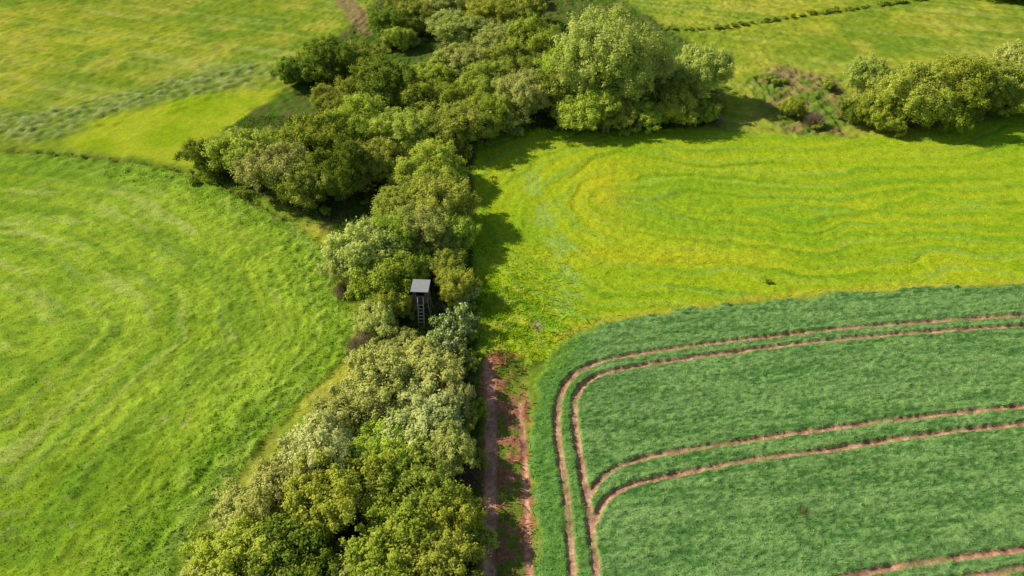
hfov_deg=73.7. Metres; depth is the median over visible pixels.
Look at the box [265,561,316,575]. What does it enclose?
field maple tree
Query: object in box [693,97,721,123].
field maple tree
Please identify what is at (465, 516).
field maple tree
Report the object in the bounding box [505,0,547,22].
hawthorn tree
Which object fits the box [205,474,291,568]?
sallow bush
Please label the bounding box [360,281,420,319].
field maple tree
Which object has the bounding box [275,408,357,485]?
sallow bush
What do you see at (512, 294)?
tall field weeds
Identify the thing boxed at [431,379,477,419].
sallow bush
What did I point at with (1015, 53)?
sallow bush
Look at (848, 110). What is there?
alder tree
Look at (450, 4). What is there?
sallow bush
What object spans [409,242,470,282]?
hawthorn tree
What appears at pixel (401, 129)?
hawthorn tree
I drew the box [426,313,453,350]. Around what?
elder bush
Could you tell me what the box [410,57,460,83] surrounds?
field maple tree
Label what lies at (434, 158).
field maple tree
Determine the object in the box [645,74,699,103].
alder tree
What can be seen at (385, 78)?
alder tree
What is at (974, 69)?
field maple tree
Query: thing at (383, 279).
field maple tree
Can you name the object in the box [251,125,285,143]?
hawthorn tree
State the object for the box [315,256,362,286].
sallow bush
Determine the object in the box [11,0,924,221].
field hedge
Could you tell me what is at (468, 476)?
undergrowth
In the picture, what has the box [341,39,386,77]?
hawthorn tree
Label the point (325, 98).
hawthorn tree
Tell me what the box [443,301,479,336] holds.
elder bush
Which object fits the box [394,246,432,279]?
field maple tree
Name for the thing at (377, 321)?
sallow bush
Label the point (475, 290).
elder bush
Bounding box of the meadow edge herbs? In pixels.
[78,161,356,575]
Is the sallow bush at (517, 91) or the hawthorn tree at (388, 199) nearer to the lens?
the hawthorn tree at (388, 199)
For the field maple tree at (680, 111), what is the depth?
106.98 m
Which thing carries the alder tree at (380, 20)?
on the ground at (136, 82)
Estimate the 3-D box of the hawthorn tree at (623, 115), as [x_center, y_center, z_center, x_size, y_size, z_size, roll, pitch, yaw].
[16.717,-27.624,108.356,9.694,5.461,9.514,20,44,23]
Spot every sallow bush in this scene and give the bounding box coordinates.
[178,548,239,575]
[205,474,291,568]
[230,138,307,191]
[234,451,324,517]
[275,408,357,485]
[307,372,391,436]
[314,215,407,279]
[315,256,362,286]
[325,343,417,412]
[336,545,386,575]
[352,296,396,337]
[377,376,467,455]
[378,322,420,355]
[387,335,470,403]
[390,202,460,253]
[419,419,479,477]
[420,0,467,13]
[424,8,493,46]
[429,42,489,76]
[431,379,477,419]
[472,20,524,50]
[488,67,552,127]
[988,39,1023,69]
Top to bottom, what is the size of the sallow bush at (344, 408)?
5.000 m
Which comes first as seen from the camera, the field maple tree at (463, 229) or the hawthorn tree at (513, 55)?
the field maple tree at (463, 229)
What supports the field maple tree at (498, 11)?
on the ground at (136, 82)
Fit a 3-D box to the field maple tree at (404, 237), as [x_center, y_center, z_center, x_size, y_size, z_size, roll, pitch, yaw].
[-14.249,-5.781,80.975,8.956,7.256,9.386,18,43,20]
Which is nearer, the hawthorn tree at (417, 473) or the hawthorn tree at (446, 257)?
the hawthorn tree at (417, 473)
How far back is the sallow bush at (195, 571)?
49.30 m
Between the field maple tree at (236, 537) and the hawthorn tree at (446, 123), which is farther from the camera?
the hawthorn tree at (446, 123)
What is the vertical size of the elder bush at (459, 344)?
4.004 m
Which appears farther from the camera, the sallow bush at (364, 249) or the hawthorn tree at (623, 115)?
the hawthorn tree at (623, 115)
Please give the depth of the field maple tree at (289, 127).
97.48 m
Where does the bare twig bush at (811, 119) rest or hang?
on the ground at (136, 82)
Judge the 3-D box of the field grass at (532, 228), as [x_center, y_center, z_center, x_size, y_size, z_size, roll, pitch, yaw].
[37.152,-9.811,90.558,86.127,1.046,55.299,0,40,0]
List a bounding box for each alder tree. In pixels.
[172,136,228,179]
[242,508,348,575]
[267,54,323,83]
[295,33,359,81]
[308,135,372,199]
[348,50,417,109]
[363,4,411,37]
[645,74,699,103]
[837,99,867,123]
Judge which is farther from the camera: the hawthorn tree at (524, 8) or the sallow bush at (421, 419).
the hawthorn tree at (524, 8)
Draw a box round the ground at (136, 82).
[0,0,1023,575]
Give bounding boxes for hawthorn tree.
[200,125,280,174]
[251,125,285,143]
[265,151,336,210]
[308,75,359,114]
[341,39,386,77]
[356,136,405,185]
[358,430,466,529]
[362,104,432,152]
[368,172,438,217]
[384,0,419,8]
[391,524,491,575]
[394,0,436,32]
[408,169,481,222]
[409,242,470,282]
[417,97,501,151]
[453,59,515,103]
[481,41,542,74]
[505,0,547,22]
[526,66,577,114]
[600,95,649,129]
[848,58,959,126]
[964,57,1022,111]
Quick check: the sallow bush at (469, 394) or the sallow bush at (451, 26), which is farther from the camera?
the sallow bush at (451, 26)
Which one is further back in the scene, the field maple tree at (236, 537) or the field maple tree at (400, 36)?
the field maple tree at (400, 36)
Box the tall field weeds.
[469,214,608,380]
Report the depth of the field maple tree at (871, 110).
106.75 m
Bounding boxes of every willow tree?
[544,2,675,101]
[605,44,677,101]
[672,37,736,98]
[842,52,898,93]
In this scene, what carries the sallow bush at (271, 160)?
on the ground at (136, 82)
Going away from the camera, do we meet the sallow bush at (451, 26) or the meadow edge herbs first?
the meadow edge herbs
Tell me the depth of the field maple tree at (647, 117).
106.95 m
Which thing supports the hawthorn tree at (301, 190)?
on the ground at (136, 82)
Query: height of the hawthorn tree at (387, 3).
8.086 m
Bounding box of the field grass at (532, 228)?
[472,121,1023,364]
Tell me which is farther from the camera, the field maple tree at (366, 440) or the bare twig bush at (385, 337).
the bare twig bush at (385, 337)
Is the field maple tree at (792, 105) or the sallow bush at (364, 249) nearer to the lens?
the sallow bush at (364, 249)
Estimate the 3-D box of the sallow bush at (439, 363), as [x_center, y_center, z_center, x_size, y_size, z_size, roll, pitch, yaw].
[-7.688,8.304,65.443,9.506,5.297,8.892,17,43,19]
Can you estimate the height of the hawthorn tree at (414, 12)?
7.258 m
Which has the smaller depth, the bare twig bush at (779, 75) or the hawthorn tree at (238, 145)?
the hawthorn tree at (238, 145)
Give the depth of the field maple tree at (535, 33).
125.29 m
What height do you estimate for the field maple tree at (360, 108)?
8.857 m
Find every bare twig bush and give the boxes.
[353,333,373,352]
[367,325,403,340]
[761,70,789,82]
[800,109,827,126]
[823,80,840,90]
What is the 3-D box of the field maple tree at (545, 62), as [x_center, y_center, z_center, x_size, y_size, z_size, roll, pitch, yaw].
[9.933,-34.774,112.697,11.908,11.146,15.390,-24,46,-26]
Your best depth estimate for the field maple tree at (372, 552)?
50.00 m
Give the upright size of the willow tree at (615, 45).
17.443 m
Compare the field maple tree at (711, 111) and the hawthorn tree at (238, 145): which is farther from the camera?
the field maple tree at (711, 111)
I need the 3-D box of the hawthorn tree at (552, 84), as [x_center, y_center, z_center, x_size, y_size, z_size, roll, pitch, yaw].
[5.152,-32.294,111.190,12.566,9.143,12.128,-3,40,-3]
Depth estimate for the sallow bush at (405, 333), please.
69.69 m
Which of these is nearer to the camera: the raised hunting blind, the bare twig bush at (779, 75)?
the raised hunting blind
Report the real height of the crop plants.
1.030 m
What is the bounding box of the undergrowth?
[188,0,1019,569]
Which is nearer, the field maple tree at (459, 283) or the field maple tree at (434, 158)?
the field maple tree at (459, 283)
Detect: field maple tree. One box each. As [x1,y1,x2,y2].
[177,507,295,575]
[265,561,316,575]
[276,120,319,157]
[278,437,399,539]
[280,108,356,155]
[293,44,317,57]
[320,91,393,143]
[338,486,444,575]
[342,248,421,312]
[347,414,433,495]
[358,206,431,253]
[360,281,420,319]
[379,26,416,50]
[380,136,468,186]
[392,73,464,116]
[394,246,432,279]
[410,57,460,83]
[418,484,487,543]
[433,263,481,310]
[438,210,482,252]
[455,91,514,135]
[461,0,518,28]
[504,12,564,58]
[532,40,605,95]
[549,81,623,131]
[625,98,669,133]
[649,89,704,125]
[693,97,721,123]
[777,96,808,117]
[854,85,905,127]
[870,105,907,132]
[927,73,989,132]
[928,53,997,111]
[983,88,1023,117]
[1005,66,1023,111]
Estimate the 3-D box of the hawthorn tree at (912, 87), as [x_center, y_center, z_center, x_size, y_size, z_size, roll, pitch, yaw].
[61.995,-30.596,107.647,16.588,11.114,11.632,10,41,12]
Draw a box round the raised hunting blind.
[410,279,433,325]
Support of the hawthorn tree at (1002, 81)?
on the ground at (136, 82)
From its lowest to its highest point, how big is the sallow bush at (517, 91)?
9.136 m
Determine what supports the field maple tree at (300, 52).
on the ground at (136, 82)
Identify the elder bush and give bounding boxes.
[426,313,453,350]
[441,337,472,363]
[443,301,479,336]
[452,282,481,304]
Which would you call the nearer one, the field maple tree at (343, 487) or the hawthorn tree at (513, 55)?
the field maple tree at (343, 487)
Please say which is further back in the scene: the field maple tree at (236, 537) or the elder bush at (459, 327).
the elder bush at (459, 327)
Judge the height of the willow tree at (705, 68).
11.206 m
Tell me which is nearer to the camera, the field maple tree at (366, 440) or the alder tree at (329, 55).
the field maple tree at (366, 440)
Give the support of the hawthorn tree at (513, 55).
on the ground at (136, 82)
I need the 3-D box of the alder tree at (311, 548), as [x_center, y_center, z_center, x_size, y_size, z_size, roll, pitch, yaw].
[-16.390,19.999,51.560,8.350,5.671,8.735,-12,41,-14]
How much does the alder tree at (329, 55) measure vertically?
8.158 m
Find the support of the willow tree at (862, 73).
on the ground at (136, 82)
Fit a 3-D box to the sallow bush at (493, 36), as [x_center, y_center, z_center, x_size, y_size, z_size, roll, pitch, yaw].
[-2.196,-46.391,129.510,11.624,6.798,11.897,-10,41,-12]
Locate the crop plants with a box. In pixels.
[525,282,1023,575]
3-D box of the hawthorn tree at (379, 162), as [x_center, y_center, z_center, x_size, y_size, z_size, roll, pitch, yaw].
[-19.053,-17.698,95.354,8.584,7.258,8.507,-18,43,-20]
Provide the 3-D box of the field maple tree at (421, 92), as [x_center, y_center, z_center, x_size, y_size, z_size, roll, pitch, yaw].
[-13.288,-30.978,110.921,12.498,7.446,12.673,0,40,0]
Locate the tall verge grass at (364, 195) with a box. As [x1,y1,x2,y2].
[183,112,587,575]
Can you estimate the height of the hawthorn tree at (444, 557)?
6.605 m
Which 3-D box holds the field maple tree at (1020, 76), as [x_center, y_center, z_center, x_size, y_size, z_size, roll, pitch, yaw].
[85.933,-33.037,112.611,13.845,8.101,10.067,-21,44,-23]
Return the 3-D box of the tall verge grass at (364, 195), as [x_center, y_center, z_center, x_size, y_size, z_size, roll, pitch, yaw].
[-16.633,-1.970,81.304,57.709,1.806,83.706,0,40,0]
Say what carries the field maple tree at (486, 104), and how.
on the ground at (136, 82)
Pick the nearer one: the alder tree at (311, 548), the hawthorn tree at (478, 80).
the alder tree at (311, 548)
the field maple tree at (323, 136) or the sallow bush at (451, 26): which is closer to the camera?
the field maple tree at (323, 136)
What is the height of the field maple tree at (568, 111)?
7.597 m
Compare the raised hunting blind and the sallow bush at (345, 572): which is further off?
the raised hunting blind
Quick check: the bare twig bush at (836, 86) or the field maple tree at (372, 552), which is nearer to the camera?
the field maple tree at (372, 552)
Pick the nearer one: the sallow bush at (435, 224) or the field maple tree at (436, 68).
the sallow bush at (435, 224)
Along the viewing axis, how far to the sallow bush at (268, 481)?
53.95 m
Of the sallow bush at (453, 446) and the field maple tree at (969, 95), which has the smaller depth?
the sallow bush at (453, 446)
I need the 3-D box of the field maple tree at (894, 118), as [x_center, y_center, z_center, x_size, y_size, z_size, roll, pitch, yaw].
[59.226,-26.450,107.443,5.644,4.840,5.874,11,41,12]
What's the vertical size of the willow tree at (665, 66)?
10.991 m
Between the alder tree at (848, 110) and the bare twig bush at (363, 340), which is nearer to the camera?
the bare twig bush at (363, 340)
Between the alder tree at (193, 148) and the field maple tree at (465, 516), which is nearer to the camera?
the field maple tree at (465, 516)
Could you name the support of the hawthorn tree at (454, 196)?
on the ground at (136, 82)
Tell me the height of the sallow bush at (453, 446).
5.091 m
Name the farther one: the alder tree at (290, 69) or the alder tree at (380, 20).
the alder tree at (380, 20)
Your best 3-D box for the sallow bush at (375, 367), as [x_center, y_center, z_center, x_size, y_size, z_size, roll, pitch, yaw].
[-12.522,8.663,64.280,8.517,6.428,8.862,4,40,5]
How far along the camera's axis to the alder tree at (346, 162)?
89.71 m
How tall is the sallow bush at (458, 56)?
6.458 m
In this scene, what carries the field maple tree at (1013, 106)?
on the ground at (136, 82)

